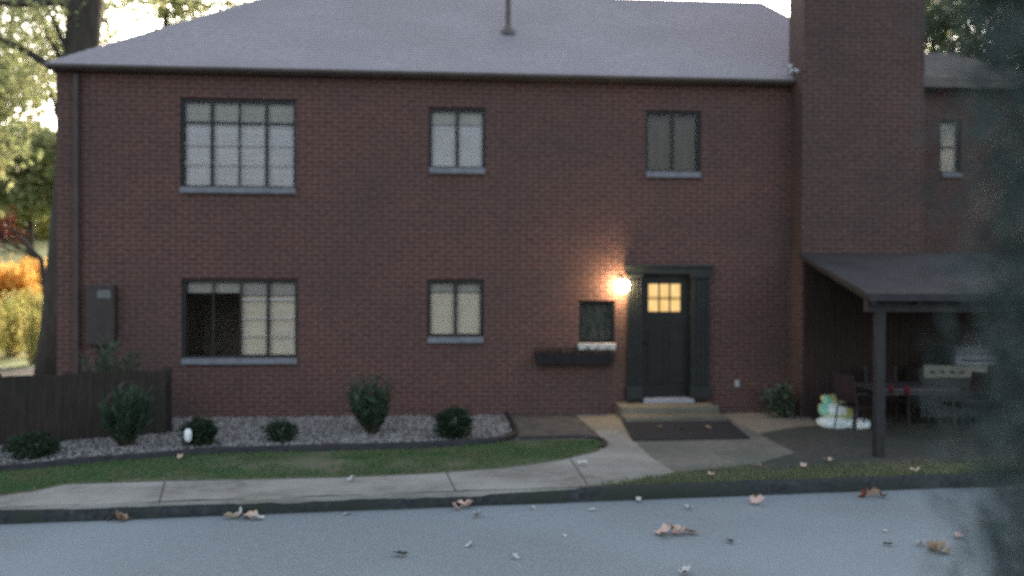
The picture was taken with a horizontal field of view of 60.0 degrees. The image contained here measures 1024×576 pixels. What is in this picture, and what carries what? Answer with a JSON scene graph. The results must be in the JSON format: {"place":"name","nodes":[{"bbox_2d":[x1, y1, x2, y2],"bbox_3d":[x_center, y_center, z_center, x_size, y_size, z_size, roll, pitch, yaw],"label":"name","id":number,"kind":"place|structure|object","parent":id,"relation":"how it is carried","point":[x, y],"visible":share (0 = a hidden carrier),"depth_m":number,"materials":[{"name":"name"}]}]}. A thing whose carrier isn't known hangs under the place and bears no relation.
{"place":"outdoors","nodes":[
{"label":"outdoors","id":0,"kind":"place"},
{"bbox_2d":[0,236,47,367],"bbox_3d":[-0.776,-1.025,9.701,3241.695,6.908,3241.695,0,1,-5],"label":"ground","id":1,"kind":"structure","parent":0,"point":[41,246],"depth_m":53.73,"materials":[{"name":"plant"}]},
{"bbox_2d":[0,308,18,355],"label":"slope shrub","id":2,"kind":"object","parent":1,"relation":"on","point":[2,322],"visible":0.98,"depth_m":24.97,"materials":[{"name":"yellow plant"}]},
{"bbox_2d":[0,295,36,356],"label":"slope shrub","id":3,"kind":"object","parent":1,"relation":"on","point":[14,313],"visible":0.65,"depth_m":26.09,"materials":[{"name":"yellow plant"}]},
{"bbox_2d":[0,258,41,310],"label":"slope shrub","id":4,"kind":"object","parent":1,"relation":"on","point":[12,278],"visible":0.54,"depth_m":37.29,"materials":[{"name":"orange plant"}]},
{"bbox_2d":[0,285,42,334],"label":"slope shrub","id":5,"kind":"object","parent":1,"relation":"on","point":[36,296],"visible":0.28,"depth_m":30.84,"materials":[{"name":"yellow plant"}]},
{"bbox_2d":[0,205,45,294],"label":"red tree","id":6,"kind":"object","parent":1,"relation":"on","point":[4,234],"visible":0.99,"depth_m":21.67,"materials":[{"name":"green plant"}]},
{"bbox_2d":[0,213,49,239],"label":"background tree","id":7,"kind":"object","parent":1,"relation":"on","point":[41,228],"visible":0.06,"depth_m":63.81,"materials":[{"name":"green plant"}]},
{"bbox_2d":[11,301,40,365],"bbox_3d":[-13.099,1.319,24.381,1.059,2.007,0.963,0,1,-5],"label":"slope shrub","id":8,"kind":"object","parent":1,"relation":"on","point":[31,338],"visible":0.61,"depth_m":24.15,"materials":[{"name":"yellow plant"}]},
{"bbox_2d":[0,29,53,191],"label":"background tree","id":9,"kind":"object","parent":1,"relation":"on","point":[4,101],"visible":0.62,"depth_m":28.03,"materials":[{"name":"green plant"}]},
{"bbox_2d":[0,117,55,263],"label":"background tree","id":10,"kind":"object","parent":1,"relation":"on","point":[28,195],"visible":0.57,"depth_m":45.78,"materials":[{"name":"green plant"}]},
{"bbox_2d":[10,253,46,300],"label":"slope shrub","id":11,"kind":"object","parent":1,"relation":"on","point":[34,263],"visible":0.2,"depth_m":40.33,"materials":[{"name":"orange plant"}]},
{"bbox_2d":[0,1,126,137],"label":"background tree","id":12,"kind":"object","parent":1,"relation":"on","point":[38,115],"visible":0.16,"depth_m":29.94,"materials":[{"name":"green plant"}]},
{"bbox_2d":[102,0,248,31],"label":"background tree","id":13,"kind":"object","parent":1,"relation":"on","point":[167,15],"visible":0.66,"depth_m":35.70,"materials":[{"name":"green plant"}]},
{"bbox_2d":[925,0,956,50],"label":"background tree","id":14,"kind":"object","parent":1,"relation":"on","point":[933,2],"visible":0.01,"depth_m":46.33,"materials":[{"name":"green plant"}]},
{"bbox_2d":[925,0,984,56],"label":"background tree","id":15,"kind":"object","parent":1,"relation":"on","point":[945,25],"visible":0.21,"depth_m":31.89,"materials":[{"name":"green plant"}]},
{"bbox_2d":[909,0,1023,575],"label":"tall shrub","id":16,"kind":"object","parent":1,"relation":"on","point":[1011,556],"visible":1,"depth_m":1.03,"materials":[{"name":"dark leaf"},{"name":"bark"}]},
{"bbox_2d":[936,0,1023,65],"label":"background tree","id":17,"kind":"object","parent":1,"relation":"on","point":[975,40],"visible":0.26,"depth_m":27.70,"materials":[{"name":"green plant"}]},
{"bbox_2d":[0,414,512,464],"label":"gravel","id":18,"kind":"structure","parent":0,"point":[257,437],"depth_m":13.25,"materials":[{"name":"grey gravel"}]},
{"bbox_2d":[0,429,66,459],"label":"round shrub","id":19,"kind":"object","parent":18,"relation":"on","point":[18,444],"visible":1,"depth_m":11.48,"materials":[{"name":"green plant"}]},
{"bbox_2d":[0,367,171,445],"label":"wooden fence","id":20,"kind":"object","parent":18,"relation":"on","point":[63,407],"visible":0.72,"depth_m":12.79,"materials":[{"name":"brown wood"}]},
{"bbox_2d":[75,332,142,372],"bbox_3d":[-6.169,1.436,13.594,0.941,1.550,0.976,0,1,-5],"label":"shrub","id":21,"kind":"object","parent":18,"relation":"on","point":[102,365],"visible":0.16,"depth_m":13.57,"materials":[{"name":"green plant"}]},
{"bbox_2d":[95,380,155,446],"bbox_3d":[-5.408,1.745,12.409,0.756,0.962,0.779,0,1,-5],"label":"spiky shrub","id":22,"kind":"object","parent":18,"relation":"on","point":[125,428],"visible":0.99,"depth_m":12.30,"materials":[{"name":"green plant"}]},
{"bbox_2d":[184,429,191,448],"bbox_3d":[-4.435,2.077,12.134,0.100,0.295,0.100,0,1,-5],"label":"garden light","id":23,"kind":"object","parent":18,"relation":"on","point":[187,435],"visible":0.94,"depth_m":12.10,"materials":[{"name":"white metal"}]},
{"bbox_2d":[177,414,219,446],"bbox_3d":[-4.389,2.010,12.491,0.581,0.458,0.560,0,1,10],"label":"round shrub","id":24,"kind":"object","parent":18,"relation":"on","point":[196,425],"visible":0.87,"depth_m":12.41,"materials":[{"name":"green plant"}]},
{"bbox_2d":[260,418,300,442],"bbox_3d":[-3.329,2.054,12.783,0.517,0.359,0.530,1,1,43],"label":"round shrub","id":25,"kind":"object","parent":18,"relation":"on","point":[289,431],"visible":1,"depth_m":12.72,"materials":[{"name":"green plant"}]},
{"bbox_2d":[344,370,394,433],"bbox_3d":[-2.157,1.732,13.495,0.812,0.992,0.800,0,1,15],"label":"spiky shrub","id":26,"kind":"object","parent":18,"relation":"on","point":[370,411],"visible":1,"depth_m":13.37,"materials":[{"name":"green plant"}]},
{"bbox_2d":[430,404,478,439],"bbox_3d":[-0.838,1.977,13.062,0.711,0.532,0.640,1,1,32],"label":"round shrub","id":27,"kind":"object","parent":18,"relation":"on","point":[445,425],"visible":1,"depth_m":12.96,"materials":[{"name":"green plant"}]},
{"bbox_2d":[0,438,603,495],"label":"lawn grass","id":28,"kind":"structure","parent":0,"point":[38,476],"depth_m":11.16,"materials":[{"name":"green plant"}]},
{"bbox_2d":[0,429,673,509],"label":"sidewalk","id":29,"kind":"structure","parent":0,"point":[618,457],"depth_m":10.02,"materials":[{"name":"concrete"}]},
{"bbox_2d":[576,460,587,463],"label":"fallen leaf","id":30,"kind":"object","parent":29,"relation":"on","point":[583,462],"visible":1,"depth_m":11.15,"materials":[{"name":"white plant"}]},
{"bbox_2d":[0,0,973,130],"label":"sky","id":31,"kind":"structure","parent":0,"point":[782,6],"materials":[{"name":"white"}]},
{"bbox_2d":[0,367,1017,495],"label":"yard","id":32,"kind":"structure","parent":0,"point":[5,372],"depth_m":10.94,"materials":[{"name":"grass"},{"name":"green plant"},{"name":"gravel"}]},
{"bbox_2d":[0,0,192,374],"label":"tree","id":33,"kind":"object","parent":32,"relation":"on","point":[85,19],"visible":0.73,"depth_m":20.78,"materials":[{"name":"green plant"}]},
{"bbox_2d":[0,411,517,471],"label":"bed edging","id":34,"kind":"object","parent":32,"relation":"on","point":[291,448],"visible":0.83,"depth_m":12.04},
{"bbox_2d":[42,0,1023,457],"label":"brick house","id":35,"kind":"structure","parent":32,"relation":"on","point":[282,208],"depth_m":15.28,"materials":[{"name":"red brick"}]},
{"bbox_2d":[180,98,296,193],"bbox_3d":[-4.619,-2.395,15.008,1.922,1.601,0.231,0,1,-4],"label":"window","id":36,"kind":"structure","parent":35,"relation":"in","point":[263,171],"depth_m":15.09,"materials":[{"name":"glass"}]},
{"bbox_2d":[181,278,297,364],"bbox_3d":[-4.603,0.564,15.037,1.926,1.446,0.231,0,1,-4],"label":"window","id":37,"kind":"structure","parent":35,"relation":"in","point":[268,325],"depth_m":15.14,"materials":[{"name":"glass"}]},
{"bbox_2d":[427,280,483,342],"bbox_3d":[-0.976,0.401,15.321,0.976,1.092,0.231,0,1,-4],"label":"window","id":38,"kind":"structure","parent":35,"relation":"in","point":[455,313],"depth_m":15.41,"materials":[{"name":"glass"}]},
{"bbox_2d":[429,108,485,173],"bbox_3d":[-0.944,-2.532,15.296,0.983,1.140,0.231,0,1,-4],"label":"window","id":39,"kind":"structure","parent":35,"relation":"in","point":[458,161],"depth_m":15.38,"materials":[{"name":"glass"}]},
{"bbox_2d":[534,345,615,364],"bbox_3d":[1.082,1.153,15.331,1.410,0.349,0.217,0,1,-5],"label":"wall planter","id":40,"kind":"object","parent":35,"relation":"attached to","point":[559,357],"visible":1,"depth_m":15.26,"materials":[{"name":"black metal"}]},
{"bbox_2d":[577,300,615,349],"bbox_3d":[1.465,0.647,15.526,0.664,0.855,0.332,0,1,-4],"label":"window","id":41,"kind":"structure","parent":35,"relation":"in","point":[594,323],"depth_m":15.65,"materials":[{"name":"glass"}]},
{"bbox_2d":[616,275,628,292],"bbox_3d":[1.909,-0.077,15.350,0.240,0.310,0.287,0,1,-5],"label":"wall lantern","id":42,"kind":"object","parent":35,"relation":"attached to","point":[622,285],"depth_m":15.26,"materials":[{"name":"white glass"}]},
{"bbox_2d":[642,274,689,396],"bbox_3d":[2.719,0.840,15.622,0.885,2.164,0.165,0,1,-4],"label":"door","id":43,"kind":"structure","parent":35,"relation":"in","point":[665,297],"depth_m":15.64,"materials":[{"name":"black wood"}]},
{"bbox_2d":[645,111,700,177],"bbox_3d":[2.823,-2.522,15.625,0.986,1.178,0.296,0,1,-4],"label":"window","id":44,"kind":"structure","parent":35,"relation":"in","point":[670,140],"depth_m":15.73,"materials":[{"name":"glass"}]},
{"bbox_2d":[788,64,798,73],"bbox_3d":[4.878,-3.799,15.401,0.236,0.182,0.198,0,1,-5],"label":"flood light","id":45,"kind":"object","parent":35,"relation":"attached to","point":[790,66],"visible":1,"depth_m":15.33,"materials":[{"name":"white plastic"}]},
{"bbox_2d":[940,120,961,176],"bbox_3d":[9.229,-2.930,18.700,0.468,1.204,0.231,0,1,-4],"label":"window","id":46,"kind":"structure","parent":35,"relation":"in","point":[948,160],"depth_m":18.80,"materials":[{"name":"glass"}]},
{"bbox_2d":[510,415,599,441],"bbox_3d":[0.587,2.224,14.218,1.330,0.018,2.871,0,1,-5],"label":"mulch bed","id":47,"kind":"object","parent":32,"relation":"on","point":[540,425],"visible":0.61,"depth_m":14.18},
{"bbox_2d":[520,435,607,447],"bbox_3d":[0.850,2.220,12.959,1.368,0.071,0.671,0,1,30],"label":"lawn edging","id":48,"kind":"object","parent":47,"relation":"on","point":[605,443],"visible":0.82,"depth_m":13.06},
{"bbox_2d":[760,382,798,417],"bbox_3d":[4.590,1.935,15.210,0.626,0.663,0.656,0,1,-5],"label":"leafy plant","id":49,"kind":"object","parent":32,"relation":"on","point":[779,409],"visible":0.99,"depth_m":15.11,"materials":[{"name":"green plant"}]},
{"bbox_2d":[580,454,1023,485],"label":"verge grass","id":50,"kind":"structure","parent":32,"relation":"on","point":[684,474],"depth_m":10.78,"materials":[{"name":"green plant"}]},
{"bbox_2d":[0,487,1023,575],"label":"road","id":51,"kind":"structure","parent":0,"point":[830,534],"depth_m":8.45,"materials":[{"name":"grey asphalt"}]},
{"bbox_2d":[116,510,126,519],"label":"fallen leaf","id":52,"kind":"object","parent":51,"relation":"on","point":[118,515],"visible":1,"depth_m":9.10,"materials":[{"name":"brown plant"}]},
{"bbox_2d":[223,512,238,517],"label":"fallen leaf","id":53,"kind":"object","parent":51,"relation":"on","point":[230,514],"visible":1,"depth_m":9.18,"materials":[{"name":"beige plant"}]},
{"bbox_2d":[250,513,264,518],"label":"fallen leaf","id":54,"kind":"object","parent":51,"relation":"on","point":[260,516],"visible":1,"depth_m":9.19,"materials":[{"name":"white plant"}]},
{"bbox_2d":[392,550,407,553],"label":"fallen leaf","id":55,"kind":"object","parent":51,"relation":"on","point":[401,552],"visible":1,"depth_m":7.98,"materials":[{"name":"grey plant"}]},
{"bbox_2d":[460,500,473,507],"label":"fallen leaf","id":56,"kind":"object","parent":51,"relation":"on","point":[467,502],"visible":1,"depth_m":9.66,"materials":[{"name":"brown plant"}]},
{"bbox_2d":[457,499,470,505],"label":"fallen leaf","id":57,"kind":"object","parent":56,"relation":"on","point":[461,502],"visible":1,"depth_m":9.67,"materials":[{"name":"brown plant"}]},
{"bbox_2d":[0,472,1013,523],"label":"curb","id":58,"kind":"structure","parent":51,"relation":"on","point":[718,489],"depth_m":9.86,"materials":[{"name":"grey concrete"}]},
{"bbox_2d":[121,512,133,518],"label":"fallen leaf","id":59,"kind":"object","parent":58,"relation":"on","point":[125,515],"visible":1,"depth_m":9.09,"materials":[{"name":"brown plant"}]},
{"bbox_2d":[653,523,670,533],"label":"fallen leaf","id":60,"kind":"object","parent":51,"relation":"on","point":[664,529],"visible":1,"depth_m":8.67,"materials":[{"name":"brown plant"}]},
{"bbox_2d":[669,519,680,529],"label":"fallen leaf","id":61,"kind":"object","parent":51,"relation":"on","point":[677,526],"visible":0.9,"depth_m":8.77,"materials":[{"name":"beige plant"}]},
{"bbox_2d":[672,526,686,533],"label":"fallen leaf","id":62,"kind":"object","parent":51,"relation":"on","point":[677,531],"visible":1,"depth_m":8.64,"materials":[{"name":"brown plant"}]},
{"bbox_2d":[679,565,689,571],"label":"fallen leaf","id":63,"kind":"object","parent":51,"relation":"on","point":[685,568],"visible":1,"depth_m":7.53,"materials":[{"name":"white plant"}]},
{"bbox_2d":[749,494,764,502],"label":"fallen leaf","id":64,"kind":"object","parent":51,"relation":"on","point":[759,498],"visible":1,"depth_m":9.87,"materials":[{"name":"beige plant"}]},
{"bbox_2d":[858,488,867,496],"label":"fallen leaf","id":65,"kind":"object","parent":51,"relation":"on","point":[863,493],"visible":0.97,"depth_m":10.17,"materials":[{"name":"brown plant"}]},
{"bbox_2d":[868,487,879,495],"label":"fallen leaf","id":66,"kind":"object","parent":51,"relation":"on","point":[873,491],"visible":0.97,"depth_m":10.29,"materials":[{"name":"brown plant"}]},
{"bbox_2d":[926,540,938,549],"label":"fallen leaf","id":67,"kind":"object","parent":51,"relation":"on","point":[933,543],"visible":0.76,"depth_m":8.15,"materials":[{"name":"beige plant"}]},
{"bbox_2d":[929,540,949,550],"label":"fallen leaf","id":68,"kind":"object","parent":67,"relation":"on","point":[941,546],"visible":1,"depth_m":8.06,"materials":[{"name":"beige plant"}]},
{"bbox_2d":[939,545,951,552],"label":"fallen leaf","id":69,"kind":"object","parent":51,"relation":"on","point":[946,549],"visible":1,"depth_m":8.06,"materials":[{"name":"beige plant"}]},
{"bbox_2d":[575,414,630,437],"bbox_3d":[1.593,2.226,14.386,0.820,0.019,2.459,0,1,-5],"label":"sand patch","id":70,"kind":"object","parent":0,"point":[596,422],"visible":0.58,"depth_m":14.60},
{"bbox_2d":[631,417,794,472],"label":"front walk","id":71,"kind":"structure","parent":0,"point":[680,455],"depth_m":12.13,"materials":[{"name":"grey concrete"}]},
{"bbox_2d":[615,402,727,421],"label":"front steps","id":72,"kind":"structure","parent":71,"relation":"on","point":[642,411],"depth_m":14.93,"materials":[{"name":"beige concrete"}]},
{"bbox_2d":[621,420,749,440],"bbox_3d":[2.687,2.207,13.925,2.025,0.016,1.978,0,1,-5],"label":"door mat","id":73,"kind":"object","parent":71,"relation":"on","point":[667,430],"depth_m":13.68,"materials":[{"name":"rubber"}]},
{"bbox_2d":[721,412,818,432],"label":"sandy walk","id":74,"kind":"structure","parent":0,"point":[758,422],"depth_m":14.71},
{"bbox_2d":[701,416,1023,471],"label":"patio","id":75,"kind":"structure","parent":0,"point":[813,445],"depth_m":12.73,"materials":[{"name":"grey concrete"}]},
{"bbox_2d":[816,416,848,428],"bbox_3d":[5.186,2.154,14.197,0.544,0.218,0.380,0,5,-16],"label":"soil bag","id":76,"kind":"object","parent":75,"relation":"on","point":[828,422],"visible":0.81,"depth_m":14.03,"materials":[{"name":"white plastic"}]},
{"bbox_2d":[818,403,852,417],"bbox_3d":[5.220,1.968,14.278,0.544,0.217,0.360,0,19,10],"label":"soil bag","id":77,"kind":"object","parent":76,"relation":"on","point":[826,410],"visible":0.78,"depth_m":14.14,"materials":[{"name":"white plastic"}]},
{"bbox_2d":[820,394,846,403],"bbox_3d":[5.248,1.837,14.439,0.404,0.136,0.280,0,29,-12],"label":"soil bag","id":78,"kind":"object","parent":77,"relation":"on","point":[827,399],"visible":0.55,"depth_m":14.38,"materials":[{"name":"green plastic"}]},
{"bbox_2d":[847,418,869,429],"bbox_3d":[5.495,2.164,14.100,0.383,0.194,0.300,0,1,25],"label":"soil bag","id":79,"kind":"object","parent":75,"relation":"on","point":[861,425],"visible":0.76,"depth_m":13.96,"materials":[{"name":"white plastic"}]},
{"bbox_2d":[832,372,886,436],"bbox_3d":[5.307,1.775,13.612,0.652,0.944,0.566,0,1,-14],"label":"patio chair","id":80,"kind":"object","parent":75,"relation":"on","point":[844,387],"visible":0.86,"depth_m":13.48,"materials":[{"name":"fabric"}]},
{"bbox_2d":[865,366,909,428],"bbox_3d":[6.087,1.770,14.432,0.566,0.944,0.652,0,1,4],"label":"patio chair","id":81,"kind":"object","parent":75,"relation":"on","point":[890,375],"visible":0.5,"depth_m":14.65,"materials":[{"name":"black metal"}]},
{"bbox_2d":[852,382,959,433],"bbox_3d":[6.020,1.873,13.642,1.320,0.751,0.860,0,1,-5],"label":"patio table","id":82,"kind":"object","parent":75,"relation":"on","point":[916,388],"visible":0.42,"depth_m":13.46,"materials":[{"name":"black metal"}]},
{"bbox_2d":[888,386,893,393],"bbox_3d":[5.404,1.452,12.639,0.088,0.104,0.088,0,1,-5],"label":"cup","id":83,"kind":"object","parent":82,"relation":"on","point":[890,389],"visible":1,"depth_m":12.61,"materials":[{"name":"red plastic"}]},
{"bbox_2d":[904,387,909,394],"bbox_3d":[5.561,1.449,12.479,0.088,0.114,0.088,0,1,-5],"label":"cup","id":84,"kind":"object","parent":82,"relation":"on","point":[906,390],"visible":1,"depth_m":12.45,"materials":[{"name":"red plastic"}]},
{"bbox_2d":[905,345,998,421],"bbox_3d":[7.335,1.601,14.745,1.365,1.282,0.603,0,1,-5],"label":"gas grill","id":85,"kind":"object","parent":75,"relation":"on","point":[941,370],"visible":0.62,"depth_m":14.53,"materials":[{"name":"silver metal"}]},
{"bbox_2d":[938,371,994,435],"bbox_3d":[7.078,1.780,13.753,0.652,0.944,0.566,0,1,-12],"label":"patio chair","id":86,"kind":"object","parent":75,"relation":"on","point":[976,378],"visible":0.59,"depth_m":13.83,"materials":[{"name":"black metal"}]},
{"label":"fallen leaf","id":87,"kind":"object","parent":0,"visible":0},
{"bbox_2d":[244,510,257,516],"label":"fallen leaf","id":88,"kind":"object","parent":87,"relation":"on","point":[255,513],"visible":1,"depth_m":9.20,"materials":[{"name":"beige plant"}]}
]}

